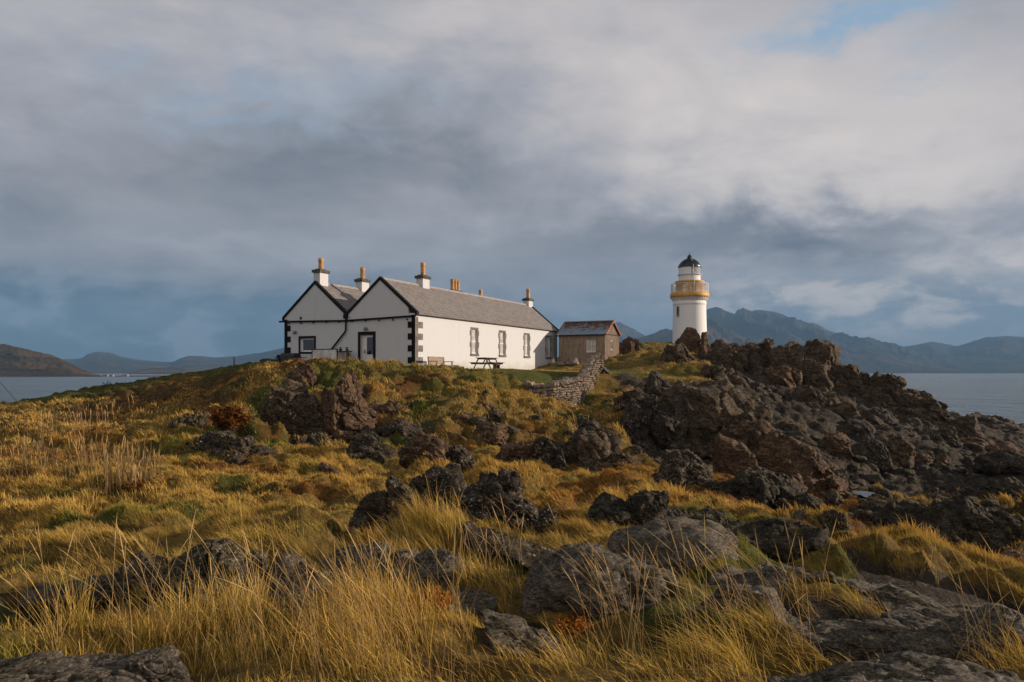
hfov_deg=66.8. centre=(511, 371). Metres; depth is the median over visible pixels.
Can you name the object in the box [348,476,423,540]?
rock outcrop
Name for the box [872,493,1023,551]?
rock outcrop
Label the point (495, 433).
boulder
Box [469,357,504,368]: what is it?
picnic table
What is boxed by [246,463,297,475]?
bracken
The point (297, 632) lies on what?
heather bush
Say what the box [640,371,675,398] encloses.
rock outcrop
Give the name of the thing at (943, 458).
boulder
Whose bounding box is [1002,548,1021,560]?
boulder
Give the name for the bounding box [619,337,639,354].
rock outcrop
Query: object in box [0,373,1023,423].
sea
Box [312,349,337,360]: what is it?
tank screen
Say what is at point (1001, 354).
mountain
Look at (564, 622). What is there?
heather bush
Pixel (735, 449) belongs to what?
rock outcrop
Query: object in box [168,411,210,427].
rock outcrop
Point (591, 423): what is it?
rock outcrop
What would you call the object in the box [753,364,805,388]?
rock outcrop
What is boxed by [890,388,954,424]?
rock outcrop
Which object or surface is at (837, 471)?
rock outcrop
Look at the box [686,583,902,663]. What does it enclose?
flat rock
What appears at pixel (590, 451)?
rock outcrop
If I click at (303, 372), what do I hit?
boulder
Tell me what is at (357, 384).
rock outcrop
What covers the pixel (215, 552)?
rock outcrop
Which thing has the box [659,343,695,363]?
rock outcrop
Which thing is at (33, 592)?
rock outcrop
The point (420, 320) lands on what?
keepers cottage
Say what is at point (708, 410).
rock outcrop
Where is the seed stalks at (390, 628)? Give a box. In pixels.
[0,489,1023,681]
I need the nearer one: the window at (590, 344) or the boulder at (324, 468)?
the boulder at (324, 468)
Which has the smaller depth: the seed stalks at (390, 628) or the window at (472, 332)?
the seed stalks at (390, 628)
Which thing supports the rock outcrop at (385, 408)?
on the terrain at (878, 570)
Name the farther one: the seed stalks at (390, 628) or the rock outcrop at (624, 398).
the rock outcrop at (624, 398)
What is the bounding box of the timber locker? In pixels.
[336,350,351,360]
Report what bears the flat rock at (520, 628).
on the terrain at (878, 570)
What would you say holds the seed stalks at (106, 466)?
on the terrain at (878, 570)
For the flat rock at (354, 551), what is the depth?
6.28 m
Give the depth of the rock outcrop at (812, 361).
57.72 m
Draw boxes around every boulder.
[114,645,193,681]
[286,361,316,387]
[315,462,338,474]
[473,420,509,446]
[476,400,503,416]
[496,441,533,463]
[520,543,678,619]
[534,506,557,530]
[607,516,738,578]
[793,508,808,520]
[817,489,843,506]
[818,431,853,458]
[818,509,850,531]
[850,438,892,472]
[878,431,915,468]
[914,451,932,465]
[935,453,950,464]
[972,449,1023,475]
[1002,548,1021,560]
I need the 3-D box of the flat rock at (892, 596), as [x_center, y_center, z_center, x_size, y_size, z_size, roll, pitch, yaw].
[3.069,1.980,6.782,2.655,0.780,1.524,0,0,13]
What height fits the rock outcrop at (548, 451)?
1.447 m
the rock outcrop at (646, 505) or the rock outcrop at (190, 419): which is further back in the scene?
the rock outcrop at (190, 419)
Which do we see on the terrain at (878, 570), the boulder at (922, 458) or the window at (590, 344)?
the boulder at (922, 458)
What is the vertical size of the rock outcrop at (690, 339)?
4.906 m
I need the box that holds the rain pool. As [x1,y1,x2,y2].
[847,490,885,497]
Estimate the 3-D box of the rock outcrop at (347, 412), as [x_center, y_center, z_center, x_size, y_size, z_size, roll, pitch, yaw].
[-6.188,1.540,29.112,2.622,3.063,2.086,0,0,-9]
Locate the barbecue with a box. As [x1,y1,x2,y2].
[275,353,306,362]
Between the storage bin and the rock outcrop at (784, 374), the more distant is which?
the rock outcrop at (784, 374)
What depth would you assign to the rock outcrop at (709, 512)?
9.81 m
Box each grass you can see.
[0,347,1023,512]
[0,425,1023,562]
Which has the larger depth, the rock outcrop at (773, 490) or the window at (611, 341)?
the window at (611, 341)
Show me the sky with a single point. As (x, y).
(175, 175)
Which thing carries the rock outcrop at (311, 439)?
on the terrain at (878, 570)
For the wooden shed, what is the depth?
61.18 m
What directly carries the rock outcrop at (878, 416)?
on the terrain at (878, 570)
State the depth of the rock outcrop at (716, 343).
66.42 m
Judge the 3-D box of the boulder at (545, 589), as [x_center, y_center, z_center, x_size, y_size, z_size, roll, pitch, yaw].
[0.646,1.649,6.052,1.270,0.532,0.783,0,0,0]
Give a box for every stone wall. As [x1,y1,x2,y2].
[520,381,547,397]
[545,353,603,405]
[550,361,578,366]
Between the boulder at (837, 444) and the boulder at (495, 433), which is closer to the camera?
the boulder at (495, 433)
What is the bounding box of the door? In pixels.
[358,331,375,361]
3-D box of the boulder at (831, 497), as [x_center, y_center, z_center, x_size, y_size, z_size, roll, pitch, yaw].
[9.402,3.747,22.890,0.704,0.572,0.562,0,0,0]
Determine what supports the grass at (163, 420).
on the terrain at (878, 570)
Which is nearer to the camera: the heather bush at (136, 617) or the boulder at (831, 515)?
the heather bush at (136, 617)
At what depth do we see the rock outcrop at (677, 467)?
19.46 m
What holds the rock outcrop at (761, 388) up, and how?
on the terrain at (878, 570)
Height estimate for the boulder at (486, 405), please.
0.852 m
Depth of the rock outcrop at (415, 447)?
18.52 m
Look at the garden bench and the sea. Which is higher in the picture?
the garden bench
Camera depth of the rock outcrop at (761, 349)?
59.35 m
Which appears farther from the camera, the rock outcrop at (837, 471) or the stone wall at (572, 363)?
the stone wall at (572, 363)
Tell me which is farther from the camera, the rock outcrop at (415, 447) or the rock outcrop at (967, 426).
the rock outcrop at (967, 426)
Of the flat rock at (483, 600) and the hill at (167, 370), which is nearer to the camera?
the flat rock at (483, 600)
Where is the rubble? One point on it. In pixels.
(873, 477)
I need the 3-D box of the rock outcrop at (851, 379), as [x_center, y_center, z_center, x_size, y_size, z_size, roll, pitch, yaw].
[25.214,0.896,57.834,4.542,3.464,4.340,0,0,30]
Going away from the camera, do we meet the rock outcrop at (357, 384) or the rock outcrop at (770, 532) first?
the rock outcrop at (770, 532)
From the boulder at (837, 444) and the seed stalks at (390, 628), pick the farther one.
the boulder at (837, 444)
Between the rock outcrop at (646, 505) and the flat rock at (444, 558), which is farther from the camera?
the rock outcrop at (646, 505)
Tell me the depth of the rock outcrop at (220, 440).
23.25 m
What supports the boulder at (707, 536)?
on the terrain at (878, 570)
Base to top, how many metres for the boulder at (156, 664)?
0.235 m
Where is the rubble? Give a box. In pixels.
[469,371,1023,517]
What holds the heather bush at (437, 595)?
on the terrain at (878, 570)
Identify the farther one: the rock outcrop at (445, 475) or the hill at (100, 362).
the hill at (100, 362)
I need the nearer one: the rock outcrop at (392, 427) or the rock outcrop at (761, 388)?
the rock outcrop at (392, 427)
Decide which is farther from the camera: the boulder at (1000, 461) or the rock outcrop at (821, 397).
the rock outcrop at (821, 397)
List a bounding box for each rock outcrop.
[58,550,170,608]
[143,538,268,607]
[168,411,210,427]
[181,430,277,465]
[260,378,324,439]
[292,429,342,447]
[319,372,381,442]
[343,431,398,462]
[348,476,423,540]
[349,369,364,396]
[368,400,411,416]
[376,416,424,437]
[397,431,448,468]
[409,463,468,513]
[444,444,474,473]
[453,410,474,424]
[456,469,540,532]
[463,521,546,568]
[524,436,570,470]
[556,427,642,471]
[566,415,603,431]
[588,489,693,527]
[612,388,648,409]
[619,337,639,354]
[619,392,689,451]
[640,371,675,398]
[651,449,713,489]
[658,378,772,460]
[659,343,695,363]
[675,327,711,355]
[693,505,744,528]
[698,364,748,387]
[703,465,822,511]
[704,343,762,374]
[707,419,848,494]
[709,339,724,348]
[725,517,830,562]
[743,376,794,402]
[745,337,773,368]
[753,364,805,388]
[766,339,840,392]
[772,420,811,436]
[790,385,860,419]
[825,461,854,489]
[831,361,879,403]
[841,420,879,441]
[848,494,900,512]
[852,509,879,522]
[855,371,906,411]
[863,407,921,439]
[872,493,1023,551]
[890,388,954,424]
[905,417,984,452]
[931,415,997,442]
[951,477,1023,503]
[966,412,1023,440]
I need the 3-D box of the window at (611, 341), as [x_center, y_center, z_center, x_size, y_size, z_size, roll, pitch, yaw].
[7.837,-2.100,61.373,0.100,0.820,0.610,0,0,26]
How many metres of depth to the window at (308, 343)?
48.00 m
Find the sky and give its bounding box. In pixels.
[0,0,1023,361]
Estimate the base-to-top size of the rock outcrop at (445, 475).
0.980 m
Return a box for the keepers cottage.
[279,258,558,369]
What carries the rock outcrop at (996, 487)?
on the terrain at (878, 570)
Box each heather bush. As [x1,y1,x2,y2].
[99,605,168,628]
[291,625,311,640]
[397,584,458,615]
[548,608,593,638]
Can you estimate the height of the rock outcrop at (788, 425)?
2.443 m
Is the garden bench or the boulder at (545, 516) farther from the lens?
the garden bench
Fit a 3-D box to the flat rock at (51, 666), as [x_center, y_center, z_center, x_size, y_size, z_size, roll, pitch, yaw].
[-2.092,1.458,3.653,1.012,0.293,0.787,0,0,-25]
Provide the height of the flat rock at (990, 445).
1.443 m
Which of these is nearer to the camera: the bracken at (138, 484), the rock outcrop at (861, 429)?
the bracken at (138, 484)
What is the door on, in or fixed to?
in the keepers cottage
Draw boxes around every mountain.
[616,322,644,341]
[636,318,860,371]
[706,307,993,372]
[905,336,1023,372]
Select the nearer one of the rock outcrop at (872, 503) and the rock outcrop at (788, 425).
the rock outcrop at (872, 503)
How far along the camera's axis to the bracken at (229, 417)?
26.10 m
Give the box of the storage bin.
[260,359,279,362]
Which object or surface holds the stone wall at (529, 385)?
on the terrain at (878, 570)
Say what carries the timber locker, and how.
on the terrain at (878, 570)
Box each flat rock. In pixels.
[0,650,185,681]
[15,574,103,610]
[268,541,394,618]
[385,548,466,595]
[440,587,497,619]
[481,609,582,666]
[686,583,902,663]
[707,562,1001,614]
[762,650,1023,681]
[852,603,1023,664]
[962,437,1023,455]
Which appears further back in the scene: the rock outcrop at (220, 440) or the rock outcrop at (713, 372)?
the rock outcrop at (713, 372)
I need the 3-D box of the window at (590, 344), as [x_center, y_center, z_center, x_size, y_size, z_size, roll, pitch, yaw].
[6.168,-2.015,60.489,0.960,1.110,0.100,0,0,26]
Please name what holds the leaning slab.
on the terrain at (878, 570)
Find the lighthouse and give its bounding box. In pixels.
[670,252,708,343]
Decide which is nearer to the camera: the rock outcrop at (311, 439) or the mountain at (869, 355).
the rock outcrop at (311, 439)
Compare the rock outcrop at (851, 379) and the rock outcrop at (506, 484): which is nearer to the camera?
the rock outcrop at (506, 484)
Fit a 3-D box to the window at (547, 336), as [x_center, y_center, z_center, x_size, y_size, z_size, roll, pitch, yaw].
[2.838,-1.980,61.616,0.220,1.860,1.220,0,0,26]
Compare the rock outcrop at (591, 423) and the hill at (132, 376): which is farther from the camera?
the hill at (132, 376)
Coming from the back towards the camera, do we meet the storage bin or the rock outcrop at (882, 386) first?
the rock outcrop at (882, 386)
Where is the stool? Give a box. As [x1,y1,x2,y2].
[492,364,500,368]
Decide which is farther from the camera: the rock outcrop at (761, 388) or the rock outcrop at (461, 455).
the rock outcrop at (761, 388)
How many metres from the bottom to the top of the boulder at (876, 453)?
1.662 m
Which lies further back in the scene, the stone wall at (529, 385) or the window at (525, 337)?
the window at (525, 337)
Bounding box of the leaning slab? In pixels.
[600,365,611,373]
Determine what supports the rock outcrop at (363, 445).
on the terrain at (878, 570)
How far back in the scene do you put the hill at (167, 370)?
2753.77 m
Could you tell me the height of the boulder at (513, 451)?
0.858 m
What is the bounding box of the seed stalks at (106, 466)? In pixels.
[0,394,159,499]
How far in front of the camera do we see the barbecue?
46.53 m
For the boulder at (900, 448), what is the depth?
38.29 m
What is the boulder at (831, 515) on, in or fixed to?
on the terrain at (878, 570)
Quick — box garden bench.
[427,356,453,366]
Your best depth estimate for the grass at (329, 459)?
16.32 m
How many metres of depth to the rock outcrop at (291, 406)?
28.23 m
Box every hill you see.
[0,344,99,376]
[63,348,283,372]
[100,376,159,376]
[121,367,196,373]
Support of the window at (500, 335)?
in the keepers cottage
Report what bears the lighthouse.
on the terrain at (878, 570)
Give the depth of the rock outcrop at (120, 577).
6.78 m
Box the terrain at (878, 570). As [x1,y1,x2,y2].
[0,342,1023,681]
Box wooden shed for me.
[556,320,621,361]
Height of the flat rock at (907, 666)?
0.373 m
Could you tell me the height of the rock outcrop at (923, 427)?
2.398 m
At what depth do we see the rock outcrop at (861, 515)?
18.92 m
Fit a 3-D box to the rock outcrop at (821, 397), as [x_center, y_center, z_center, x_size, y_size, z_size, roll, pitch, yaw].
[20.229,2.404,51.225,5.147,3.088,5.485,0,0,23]
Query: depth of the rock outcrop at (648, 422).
31.04 m
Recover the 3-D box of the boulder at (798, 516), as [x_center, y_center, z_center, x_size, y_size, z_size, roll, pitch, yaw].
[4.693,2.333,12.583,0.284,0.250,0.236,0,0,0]
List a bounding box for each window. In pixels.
[298,336,315,353]
[470,327,478,355]
[498,330,506,356]
[523,333,530,357]
[545,335,551,358]
[585,339,596,352]
[610,340,612,350]
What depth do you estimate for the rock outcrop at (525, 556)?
7.18 m
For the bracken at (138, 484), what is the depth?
14.80 m
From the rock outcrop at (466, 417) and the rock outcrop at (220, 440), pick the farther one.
the rock outcrop at (466, 417)
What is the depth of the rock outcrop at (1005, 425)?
73.25 m
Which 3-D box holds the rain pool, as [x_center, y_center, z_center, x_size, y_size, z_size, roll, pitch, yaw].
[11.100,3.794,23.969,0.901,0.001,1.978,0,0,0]
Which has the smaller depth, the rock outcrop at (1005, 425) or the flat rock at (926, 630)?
the flat rock at (926, 630)
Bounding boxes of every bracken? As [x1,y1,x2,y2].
[99,473,166,494]
[206,403,253,433]
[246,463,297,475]
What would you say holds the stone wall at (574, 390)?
on the terrain at (878, 570)
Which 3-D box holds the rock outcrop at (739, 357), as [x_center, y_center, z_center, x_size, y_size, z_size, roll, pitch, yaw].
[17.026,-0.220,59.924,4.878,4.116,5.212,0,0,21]

